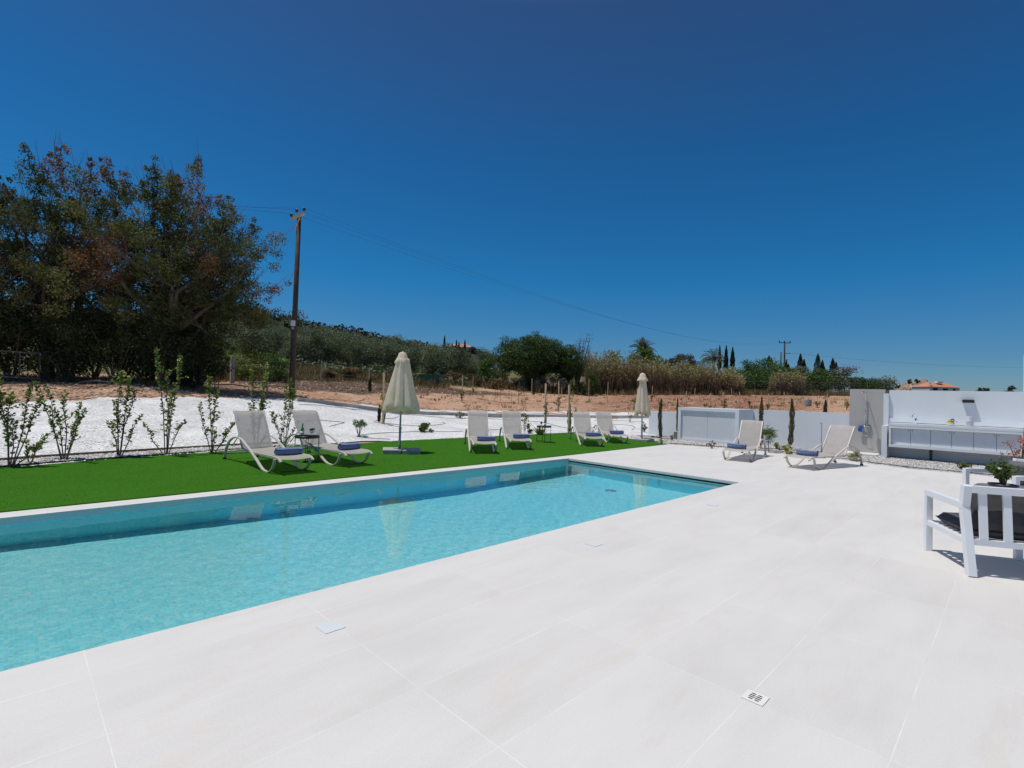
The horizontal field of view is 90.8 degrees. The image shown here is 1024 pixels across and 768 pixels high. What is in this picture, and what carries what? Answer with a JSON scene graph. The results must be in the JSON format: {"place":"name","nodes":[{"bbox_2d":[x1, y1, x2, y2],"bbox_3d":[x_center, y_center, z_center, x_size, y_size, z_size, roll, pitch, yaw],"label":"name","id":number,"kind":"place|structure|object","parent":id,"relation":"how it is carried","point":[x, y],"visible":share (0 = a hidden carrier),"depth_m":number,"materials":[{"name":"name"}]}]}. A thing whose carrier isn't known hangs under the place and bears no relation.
{"place":"outdoors","nodes":[
{"label":"outdoors","id":0,"kind":"place"},
{"bbox_2d":[0,432,665,512],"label":"lawn","id":1,"kind":"structure","parent":0,"point":[481,453],"depth_m":9.24,"materials":[{"name":"green plant"}]},
{"bbox_2d":[223,410,313,472],"bbox_3d":[-4.812,1.081,9.930,2.708,1.034,0.710,1,-2,43],"label":"sun lounger","id":2,"kind":"object","parent":1,"relation":"on","point":[254,436],"visible":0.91,"depth_m":10.32,"materials":[{"name":"plastic"}]},
{"bbox_2d":[274,447,302,454],"bbox_3d":[-4.120,1.239,9.323,0.482,0.142,0.133,3,-2,-44],"label":"rolled towel","id":3,"kind":"object","parent":2,"relation":"on","point":[289,451],"visible":1,"depth_m":9.27,"materials":[{"name":"blue fabric"}]},
{"bbox_2d":[283,410,372,464],"bbox_3d":[-4.074,1.132,11.033,2.708,1.034,0.710,1,-2,41],"label":"sun lounger","id":4,"kind":"object","parent":1,"relation":"on","point":[309,419],"visible":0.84,"depth_m":11.40,"materials":[{"name":"plastic"}]},
{"bbox_2d":[383,447,420,453],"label":"paving slabs","id":5,"kind":"object","parent":1,"relation":"on","point":[395,450],"depth_m":12.49,"materials":[{"name":"concrete"}]},
{"bbox_2d":[382,351,419,447],"bbox_3d":[-2.813,0.405,12.883,0.881,2.482,0.871,-1,-4,22],"label":"parasol","id":6,"kind":"object","parent":5,"relation":"on","point":[401,397],"visible":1,"depth_m":12.72,"materials":[{"name":"beige fabric"}]},
{"bbox_2d":[464,411,496,451],"bbox_3d":[-0.902,1.315,14.330,0.710,1.034,2.708,2,-1,-9],"label":"sun lounger","id":7,"kind":"object","parent":1,"relation":"on","point":[477,423],"visible":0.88,"depth_m":14.97,"materials":[{"name":"plastic"}]},
{"bbox_2d":[498,411,531,448],"bbox_3d":[0.086,1.377,15.563,0.710,1.034,2.708,2,-1,-7],"label":"sun lounger","id":8,"kind":"object","parent":1,"relation":"on","point":[511,422],"visible":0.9,"depth_m":16.21,"materials":[{"name":"plastic"}]},
{"bbox_2d":[569,412,603,445],"bbox_3d":[2.539,1.498,17.270,0.710,1.034,2.708,2,-1,-3],"label":"sun lounger","id":9,"kind":"object","parent":1,"relation":"on","point":[582,424],"visible":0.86,"depth_m":17.92,"materials":[{"name":"plastic"}]},
{"bbox_2d":[592,411,628,442],"bbox_3d":[3.615,1.568,18.681,0.710,1.034,2.708,2,-1,-4],"label":"sun lounger","id":10,"kind":"object","parent":1,"relation":"on","point":[604,421],"visible":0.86,"depth_m":19.33,"materials":[{"name":"plastic"}]},
{"bbox_2d":[632,438,653,441],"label":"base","id":11,"kind":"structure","parent":1,"relation":"on","point":[643,439],"depth_m":18.64,"materials":[{"name":"concrete"}]},
{"bbox_2d":[634,373,650,438],"bbox_3d":[4.904,0.818,18.997,0.568,2.492,0.564,0,-4,34],"label":"parasol","id":12,"kind":"object","parent":11,"relation":"on","point":[642,407],"visible":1,"depth_m":18.91,"materials":[{"name":"beige fabric"}]},
{"bbox_2d":[0,313,849,443],"bbox_3d":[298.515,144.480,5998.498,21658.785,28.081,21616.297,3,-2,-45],"label":"terrain","id":13,"kind":"structure","parent":0,"point":[534,405],"depth_m":37.76,"materials":[{"name":"soil"}]},
{"bbox_2d":[0,350,40,381],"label":"gate frame","id":14,"kind":"object","parent":13,"relation":"on","point":[19,377],"visible":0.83,"depth_m":19.79,"materials":[{"name":"metal"}]},
{"bbox_2d":[0,205,41,324],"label":"carob tree","id":15,"kind":"object","parent":13,"relation":"on","point":[10,234],"visible":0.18,"depth_m":21.64,"materials":[{"name":"green plant"}]},
{"bbox_2d":[0,306,71,380],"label":"understory bush","id":16,"kind":"object","parent":13,"relation":"on","point":[7,364],"visible":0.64,"depth_m":20.77,"materials":[{"name":"green plant"}]},
{"bbox_2d":[18,308,123,381],"bbox_3d":[-18.230,-1.505,21.031,3.371,3.183,3.672,3,-2,-45],"label":"understory bush","id":17,"kind":"object","parent":13,"relation":"on","point":[53,357],"visible":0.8,"depth_m":20.41,"materials":[{"name":"green plant"}]},
{"bbox_2d":[0,128,158,381],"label":"carob tree","id":18,"kind":"object","parent":13,"relation":"on","point":[37,294],"visible":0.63,"depth_m":20.92,"materials":[{"name":"green plant"}]},
{"bbox_2d":[63,309,157,383],"bbox_3d":[-16.467,-1.501,21.073,3.495,3.182,3.269,3,-2,-30],"label":"understory bush","id":19,"kind":"object","parent":13,"relation":"on","point":[118,366],"visible":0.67,"depth_m":20.76,"materials":[{"name":"green plant"}]},
{"bbox_2d":[0,372,221,393],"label":"dry grass","id":20,"kind":"structure","parent":13,"relation":"on","point":[154,382],"depth_m":21.06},
{"bbox_2d":[0,442,286,459],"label":"garden edging","id":21,"kind":"object","parent":13,"relation":"on","point":[80,453],"visible":0.36,"depth_m":10.74,"materials":[{"name":"white concrete"}]},
{"bbox_2d":[17,137,307,386],"bbox_3d":[-14.773,-4.993,22.693,8.634,10.980,8.792,2,-1,5],"label":"carob tree","id":22,"kind":"object","parent":13,"relation":"on","point":[199,298],"visible":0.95,"depth_m":21.35,"materials":[{"name":"green plant"}]},
{"bbox_2d":[122,310,207,388],"bbox_3d":[-14.848,-1.389,21.572,3.155,3.364,3.112,2,-1,-7],"label":"understory bush","id":23,"kind":"object","parent":13,"relation":"on","point":[161,346],"visible":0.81,"depth_m":21.02,"materials":[{"name":"green plant"}]},
{"bbox_2d":[163,310,234,387],"bbox_3d":[-13.973,-1.446,22.692,2.816,3.744,2.830,2,-1,-18],"label":"understory bush","id":24,"kind":"object","parent":13,"relation":"on","point":[211,356],"visible":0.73,"depth_m":22.30,"materials":[{"name":"green plant"}]},
{"bbox_2d":[197,342,250,377],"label":"field bush","id":25,"kind":"object","parent":13,"relation":"on","point":[229,357],"visible":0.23,"depth_m":31.29,"materials":[{"name":"green plant"}]},
{"bbox_2d":[228,344,271,380],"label":"field bush","id":26,"kind":"object","parent":13,"relation":"on","point":[241,371],"visible":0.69,"depth_m":32.99,"materials":[{"name":"green plant"}]},
{"bbox_2d":[226,328,276,356],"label":"olive tree","id":27,"kind":"object","parent":13,"relation":"on","point":[262,345],"visible":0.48,"depth_m":55.82,"materials":[{"name":"green plant"}]},
{"bbox_2d":[255,324,290,356],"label":"olive tree","id":28,"kind":"object","parent":13,"relation":"on","point":[279,339],"visible":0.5,"depth_m":59.59,"materials":[{"name":"green plant"}]},
{"bbox_2d":[259,350,289,381],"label":"field bush","id":29,"kind":"object","parent":13,"relation":"on","point":[276,373],"visible":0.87,"depth_m":33.83,"materials":[{"name":"green plant"}]},
{"bbox_2d":[202,366,382,383],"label":"dry grass","id":30,"kind":"structure","parent":13,"relation":"on","point":[297,377],"depth_m":39.96,"materials":[{"name":"beige plant"}]},
{"bbox_2d":[288,207,305,397],"bbox_3d":[-10.359,-3.785,24.034,0.740,9.286,0.377,2,-1,-6],"label":"utility pole","id":31,"kind":"object","parent":13,"relation":"on","point":[293,325],"visible":0.98,"depth_m":24.00,"materials":[{"name":"brown wood"}]},
{"bbox_2d":[277,333,324,365],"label":"olive tree","id":32,"kind":"object","parent":13,"relation":"on","point":[299,349],"visible":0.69,"depth_m":57.40,"materials":[{"name":"green plant"}]},
{"bbox_2d":[299,324,340,367],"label":"olive tree","id":33,"kind":"object","parent":13,"relation":"on","point":[328,346],"visible":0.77,"depth_m":59.61,"materials":[{"name":"green plant"}]},
{"bbox_2d":[0,396,656,467],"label":"white gravel","id":34,"kind":"structure","parent":13,"relation":"on","point":[159,440],"depth_m":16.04,"materials":[{"name":"white gravel"}]},
{"bbox_2d":[0,444,295,465],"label":"hedge bed","id":35,"kind":"object","parent":34,"relation":"on","point":[128,455],"visible":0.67,"depth_m":10.43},
{"bbox_2d":[0,377,44,466],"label":"hedge shrub","id":36,"kind":"object","parent":35,"relation":"on","point":[7,426],"visible":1,"depth_m":8.82,"materials":[{"name":"green plant"}]},
{"bbox_2d":[21,433,48,463],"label":"hedge shrub","id":37,"kind":"object","parent":35,"relation":"on","point":[40,442],"visible":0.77,"depth_m":9.12,"materials":[{"name":"green plant"}]},
{"bbox_2d":[30,380,87,460],"bbox_3d":[-8.609,0.711,9.724,1.151,1.527,0.561,2,-1,12],"label":"hedge shrub","id":38,"kind":"object","parent":35,"relation":"on","point":[74,428],"visible":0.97,"depth_m":9.65,"materials":[{"name":"green plant"}]},
{"bbox_2d":[106,370,143,454],"bbox_3d":[-7.993,0.607,10.413,0.607,1.808,0.558,3,-2,-45],"label":"hedge shrub","id":39,"kind":"object","parent":35,"relation":"on","point":[117,410],"visible":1,"depth_m":10.40,"materials":[{"name":"green plant"}]},
{"bbox_2d":[0,443,292,464],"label":"bed pebbles","id":40,"kind":"object","parent":35,"relation":"on","point":[52,458],"visible":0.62,"depth_m":10.32,"materials":[{"name":"grey gravel"}]},
{"bbox_2d":[143,347,188,454],"bbox_3d":[-7.503,0.370,10.957,0.583,2.345,0.668,1,-2,29],"label":"hedge shrub","id":41,"kind":"object","parent":35,"relation":"on","point":[171,405],"visible":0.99,"depth_m":10.88,"materials":[{"name":"green plant"}]},
{"bbox_2d":[197,375,235,452],"bbox_3d":[-6.730,0.688,11.556,0.828,1.788,0.592,3,-2,-45],"label":"hedge shrub","id":42,"kind":"object","parent":35,"relation":"on","point":[212,421],"visible":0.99,"depth_m":11.51,"materials":[{"name":"green plant"}]},
{"bbox_2d":[247,362,271,410],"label":"hedge shrub","id":43,"kind":"object","parent":35,"relation":"on","point":[262,406],"visible":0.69,"depth_m":12.31,"materials":[{"name":"green plant"}]},
{"bbox_2d":[269,378,297,447],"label":"hedge shrub","id":44,"kind":"object","parent":35,"relation":"on","point":[289,398],"visible":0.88,"depth_m":13.04,"materials":[{"name":"green plant"}]},
{"bbox_2d":[328,330,366,366],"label":"olive tree","id":45,"kind":"object","parent":13,"relation":"on","point":[340,353],"visible":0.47,"depth_m":61.58,"materials":[{"name":"green plant"}]},
{"bbox_2d":[337,365,363,379],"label":"field bush","id":46,"kind":"object","parent":13,"relation":"on","point":[347,371],"visible":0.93,"depth_m":45.66,"materials":[{"name":"green plant"}]},
{"bbox_2d":[215,323,507,388],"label":"hillside scrub","id":47,"kind":"object","parent":13,"relation":"on","point":[372,368],"visible":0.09,"depth_m":56.11,"materials":[{"name":"green plant"}]},
{"bbox_2d":[343,335,386,366],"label":"olive tree","id":48,"kind":"object","parent":13,"relation":"on","point":[360,347],"visible":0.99,"depth_m":57.72,"materials":[{"name":"green plant"}]},
{"bbox_2d":[143,302,588,376],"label":"hill woodland","id":49,"kind":"object","parent":13,"relation":"on","point":[286,322],"visible":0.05,"depth_m":163.63,"materials":[{"name":"green plant"}]},
{"bbox_2d":[370,338,414,371],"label":"olive tree","id":50,"kind":"object","parent":13,"relation":"on","point":[391,350],"visible":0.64,"depth_m":63.18,"materials":[{"name":"green plant"}]},
{"bbox_2d":[403,341,424,374],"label":"olive tree","id":51,"kind":"object","parent":13,"relation":"on","point":[415,362],"visible":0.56,"depth_m":65.26,"materials":[{"name":"green plant"}]},
{"bbox_2d":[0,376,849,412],"bbox_3d":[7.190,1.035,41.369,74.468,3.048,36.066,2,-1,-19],"label":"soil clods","id":52,"kind":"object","parent":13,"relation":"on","point":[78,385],"visible":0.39,"depth_m":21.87,"materials":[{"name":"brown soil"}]},
{"bbox_2d":[415,342,458,374],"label":"olive tree","id":53,"kind":"object","parent":13,"relation":"on","point":[434,359],"visible":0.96,"depth_m":59.35,"materials":[{"name":"green plant"}]},
{"bbox_2d":[442,344,473,375],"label":"olive tree","id":54,"kind":"object","parent":13,"relation":"on","point":[460,354],"visible":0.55,"depth_m":62.20,"materials":[{"name":"green plant"}]},
{"bbox_2d":[457,357,479,376],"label":"olive tree","id":55,"kind":"object","parent":13,"relation":"on","point":[474,367],"visible":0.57,"depth_m":67.36,"materials":[{"name":"green plant"}]},
{"bbox_2d":[297,397,648,417],"bbox_3d":[-0.796,1.486,28.035,20.744,0.965,4.074,3,-2,-26],"label":"concrete footing","id":56,"kind":"object","parent":13,"relation":"on","point":[496,415],"visible":0.49,"depth_m":26.84,"materials":[{"name":"grey concrete"}]},
{"bbox_2d":[469,346,498,366],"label":"olive tree","id":57,"kind":"object","parent":13,"relation":"on","point":[484,354],"visible":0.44,"depth_m":91.37,"materials":[{"name":"green plant"}]},
{"bbox_2d":[473,356,500,379],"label":"citrus tree","id":58,"kind":"object","parent":13,"relation":"on","point":[484,366],"visible":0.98,"depth_m":61.69,"materials":[{"name":"green plant"}]},
{"bbox_2d":[492,331,566,387],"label":"round tree","id":59,"kind":"object","parent":13,"relation":"on","point":[539,355],"visible":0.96,"depth_m":54.95,"materials":[{"name":"green plant"}]},
{"bbox_2d":[547,376,571,392],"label":"field bush","id":60,"kind":"object","parent":13,"relation":"on","point":[562,382],"visible":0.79,"depth_m":54.14,"materials":[{"name":"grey plant"}]},
{"bbox_2d":[553,344,585,392],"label":"leaning tree","id":61,"kind":"object","parent":13,"relation":"on","point":[566,362],"visible":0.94,"depth_m":55.32,"materials":[{"name":"green plant"}]},
{"bbox_2d":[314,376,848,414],"bbox_3d":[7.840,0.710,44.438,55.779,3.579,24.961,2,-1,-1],"label":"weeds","id":62,"kind":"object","parent":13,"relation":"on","point":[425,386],"visible":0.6,"depth_m":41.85,"materials":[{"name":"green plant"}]},
{"bbox_2d":[572,333,592,386],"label":"dead branch tree","id":63,"kind":"object","parent":13,"relation":"on","point":[579,378],"visible":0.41,"depth_m":57.94,"materials":[{"name":"grey plant"}]},
{"bbox_2d":[319,378,849,410],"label":"dry grass","id":64,"kind":"structure","parent":13,"relation":"on","point":[719,395],"depth_m":42.70,"materials":[{"name":"beige plant"}]},
{"bbox_2d":[582,372,601,394],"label":"field bush","id":65,"kind":"object","parent":13,"relation":"on","point":[595,384],"visible":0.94,"depth_m":56.71,"materials":[{"name":"green plant"}]},
{"bbox_2d":[627,346,662,368],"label":"ficus tree","id":66,"kind":"object","parent":13,"relation":"on","point":[648,353],"visible":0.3,"depth_m":87.11,"materials":[{"name":"green plant"}]},
{"bbox_2d":[582,348,745,394],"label":"reeds","id":67,"kind":"object","parent":13,"relation":"on","point":[618,375],"visible":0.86,"depth_m":59.82,"materials":[{"name":"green plant"}]},
{"bbox_2d":[661,353,704,372],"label":"grey tree","id":68,"kind":"object","parent":13,"relation":"on","point":[682,357],"visible":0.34,"depth_m":83.24,"materials":[{"name":"green plant"}]},
{"bbox_2d":[700,348,725,368],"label":"palm tree","id":69,"kind":"object","parent":13,"relation":"on","point":[714,358],"visible":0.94,"depth_m":95.86,"materials":[{"name":"green plant"}]},
{"bbox_2d":[744,369,772,390],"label":"field tree","id":70,"kind":"object","parent":13,"relation":"on","point":[754,376],"visible":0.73,"depth_m":69.17,"materials":[{"name":"green plant"}]},
{"bbox_2d":[740,357,790,375],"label":"tree","id":71,"kind":"object","parent":13,"relation":"on","point":[765,365],"visible":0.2,"depth_m":90.40,"materials":[{"name":"green plant"}]},
{"bbox_2d":[768,368,808,395],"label":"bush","id":72,"kind":"object","parent":13,"relation":"on","point":[779,381],"visible":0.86,"depth_m":61.54,"materials":[{"name":"green plant"}]},
{"bbox_2d":[741,381,867,395],"bbox_3d":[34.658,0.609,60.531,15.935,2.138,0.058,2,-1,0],"label":"bushes","id":73,"kind":"object","parent":13,"relation":"on","point":[836,387],"visible":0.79,"depth_m":60.53,"materials":[{"name":"green plant"}]},
{"bbox_2d":[797,374,840,391],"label":"field tree","id":74,"kind":"object","parent":13,"relation":"on","point":[827,381],"visible":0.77,"depth_m":68.76,"materials":[{"name":"green plant"}]},
{"bbox_2d":[822,368,861,391],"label":"tree","id":75,"kind":"object","parent":13,"relation":"on","point":[849,381],"visible":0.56,"depth_m":77.11,"materials":[{"name":"green plant"}]},
{"bbox_2d":[845,376,881,390],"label":"field tree","id":76,"kind":"object","parent":13,"relation":"on","point":[871,385],"visible":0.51,"depth_m":83.11,"materials":[{"name":"green plant"}]},
{"bbox_2d":[868,375,899,390],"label":"tree","id":77,"kind":"object","parent":13,"relation":"on","point":[886,384],"visible":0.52,"depth_m":94.00,"materials":[{"name":"green plant"}]},
{"bbox_2d":[912,381,959,390],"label":"house","id":78,"kind":"structure","parent":13,"relation":"on","point":[935,386],"depth_m":301.28,"materials":[{"name":"ceramic"}]},
{"bbox_2d":[889,423,1023,460],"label":"outdoor kitchen","id":79,"kind":"object","parent":13,"relation":"on","point":[967,439],"visible":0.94,"depth_m":14.63,"materials":[{"name":"metal"}]},
{"bbox_2d":[891,428,909,444],"bbox_3d":[11.970,1.613,15.546,0.030,0.490,0.465,3,-2,-45],"label":"door","id":80,"kind":"structure","parent":79,"relation":"in","point":[898,435],"depth_m":15.55,"materials":[{"name":"metal"}]},
{"bbox_2d":[911,429,930,445],"bbox_3d":[12.305,1.616,15.211,0.030,0.490,0.465,3,-2,-45],"label":"door","id":81,"kind":"structure","parent":79,"relation":"in","point":[919,437],"depth_m":15.21,"materials":[{"name":"metal"}]},
{"bbox_2d":[931,430,951,447],"bbox_3d":[12.639,1.619,14.876,0.030,0.490,0.465,3,-2,-45],"label":"door","id":82,"kind":"structure","parent":79,"relation":"in","point":[938,438],"depth_m":14.87,"materials":[{"name":"metal"}]},
{"bbox_2d":[952,431,972,449],"bbox_3d":[12.977,1.621,14.545,0.020,0.490,0.465,3,-2,-45],"label":"door","id":83,"kind":"structure","parent":79,"relation":"in","point":[960,440],"depth_m":14.54,"materials":[{"name":"metal"}]},
{"bbox_2d":[974,432,996,450],"bbox_3d":[13.312,1.624,14.210,0.020,0.490,0.465,3,-2,-45],"label":"door","id":84,"kind":"structure","parent":79,"relation":"in","point":[982,441],"depth_m":14.20,"materials":[{"name":"metal"}]},
{"bbox_2d":[997,434,1020,452],"bbox_3d":[13.646,1.627,13.875,0.020,0.490,0.465,3,-2,-45],"label":"door","id":85,"kind":"structure","parent":79,"relation":"in","point":[1002,447],"depth_m":13.88,"materials":[{"name":"metal"}]},
{"bbox_2d":[0,444,1023,767],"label":"pool deck","id":86,"kind":"structure","parent":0,"point":[836,614],"depth_m":2.99,"materials":[{"name":"tile"}]},
{"bbox_2d":[316,620,345,633],"bbox_3d":[-1.165,1.560,3.244,0.136,0.003,0.136,1,-2,44],"label":"skimmer lid","id":87,"kind":"object","parent":86,"relation":"on","point":[331,626],"visible":1,"depth_m":3.24,"materials":[{"name":"plastic"}]},
{"bbox_2d":[0,460,731,526],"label":"pool basin","id":88,"kind":"object","parent":86,"relation":"in","point":[693,479],"visible":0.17,"depth_m":9.85,"materials":[{"name":"tile"}]},
{"bbox_2d":[0,462,726,671],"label":"water","id":89,"kind":"structure","parent":88,"relation":"in","point":[69,586],"depth_m":5.25,"materials":[{"name":"blue liquid"}]},
{"bbox_2d":[722,420,766,460],"bbox_3d":[6.647,1.572,14.382,0.710,1.034,2.708,1,-2,35],"label":"sun lounger","id":90,"kind":"object","parent":86,"relation":"on","point":[750,432],"visible":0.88,"depth_m":14.91,"materials":[{"name":"plastic"}]},
{"bbox_2d":[741,689,769,706],"bbox_3d":[1.259,1.622,2.612,0.105,0.005,0.105,3,-2,-45],"label":"floor drain","id":91,"kind":"object","parent":86,"relation":"on","point":[759,699],"visible":1,"depth_m":2.61,"materials":[{"name":"beige plastic"}]},
{"bbox_2d":[783,425,862,469],"bbox_3d":[7.970,1.578,12.895,2.708,1.034,0.710,3,-2,-34],"label":"sun lounger","id":92,"kind":"object","parent":86,"relation":"on","point":[838,438],"visible":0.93,"depth_m":13.21,"materials":[{"name":"plastic"}]},
{"bbox_2d":[923,484,1023,576],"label":"garden armchair","id":93,"kind":"object","parent":86,"relation":"on","point":[989,516],"visible":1,"depth_m":4.72,"materials":[{"name":"white wood"}]},
{"bbox_2d":[962,458,1023,488],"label":"garden armchair","id":94,"kind":"object","parent":86,"relation":"on","point":[1017,478],"visible":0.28,"depth_m":7.54,"materials":[{"name":"white metal"}]},
{"bbox_2d":[0,0,1023,391],"label":"sky","id":95,"kind":"structure","parent":0,"point":[840,179],"materials":[{"name":"blue"}]},
{"bbox_2d":[295,361,888,395],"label":"dry grass","id":96,"kind":"structure","parent":0,"point":[309,369],"depth_m":54.75,"materials":[{"name":"beige plant"}]},
{"bbox_2d":[636,437,997,476],"bbox_3d":[12.568,2.286,14.123,5.100,0.001,26.200,3,-2,-45],"label":"gravel bed","id":97,"kind":"object","parent":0,"point":[865,459],"visible":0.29,"depth_m":14.59,"materials":[{"name":"white gravel"}]},
{"bbox_2d":[677,407,752,443],"bbox_3d":[7.918,1.655,19.727,1.390,1.410,2.370,3,-2,-45],"label":"pump cabinet","id":98,"kind":"object","parent":97,"relation":"on","point":[716,425],"visible":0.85,"depth_m":19.20,"materials":[{"name":"metal"}]},
{"bbox_2d":[787,398,795,446],"bbox_3d":[9.838,1.389,17.776,0.227,1.841,0.244,3,-2,-45],"label":"young cypress","id":99,"kind":"object","parent":97,"relation":"on","point":[791,424],"visible":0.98,"depth_m":17.75,"materials":[{"name":"green plant"}]},
{"bbox_2d":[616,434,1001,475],"bbox_3d":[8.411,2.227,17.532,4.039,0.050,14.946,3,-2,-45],"label":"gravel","id":100,"kind":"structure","parent":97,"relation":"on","point":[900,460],"depth_m":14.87,"materials":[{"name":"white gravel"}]},
{"bbox_2d":[984,451,1021,487],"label":"potted plant","id":101,"kind":"object","parent":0,"point":[1002,475],"visible":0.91,"depth_m":6.29,"materials":[{"name":"green plant"}]},
{"label":"ground","id":102,"kind":"structure","parent":0,"visible":0},
{"bbox_2d":[649,408,848,450],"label":"boundary wall","id":103,"kind":"structure","parent":102,"relation":"on","point":[807,432],"depth_m":18.35,"materials":[{"name":"white paint"}]},
{"bbox_2d":[849,389,885,453],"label":"shower wall","id":104,"kind":"structure","parent":102,"relation":"on","point":[869,443],"depth_m":16.74,"materials":[{"name":"stone"}]},
{"bbox_2d":[881,425,889,457],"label":"counter pier","id":105,"kind":"structure","parent":102,"relation":"on","point":[885,449],"depth_m":15.75,"materials":[{"name":"white paint"}]},
{"bbox_2d":[883,390,1023,465],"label":"kitchen wall","id":106,"kind":"structure","parent":102,"relation":"on","point":[1000,409],"depth_m":15.05,"materials":[{"name":"white paint"}]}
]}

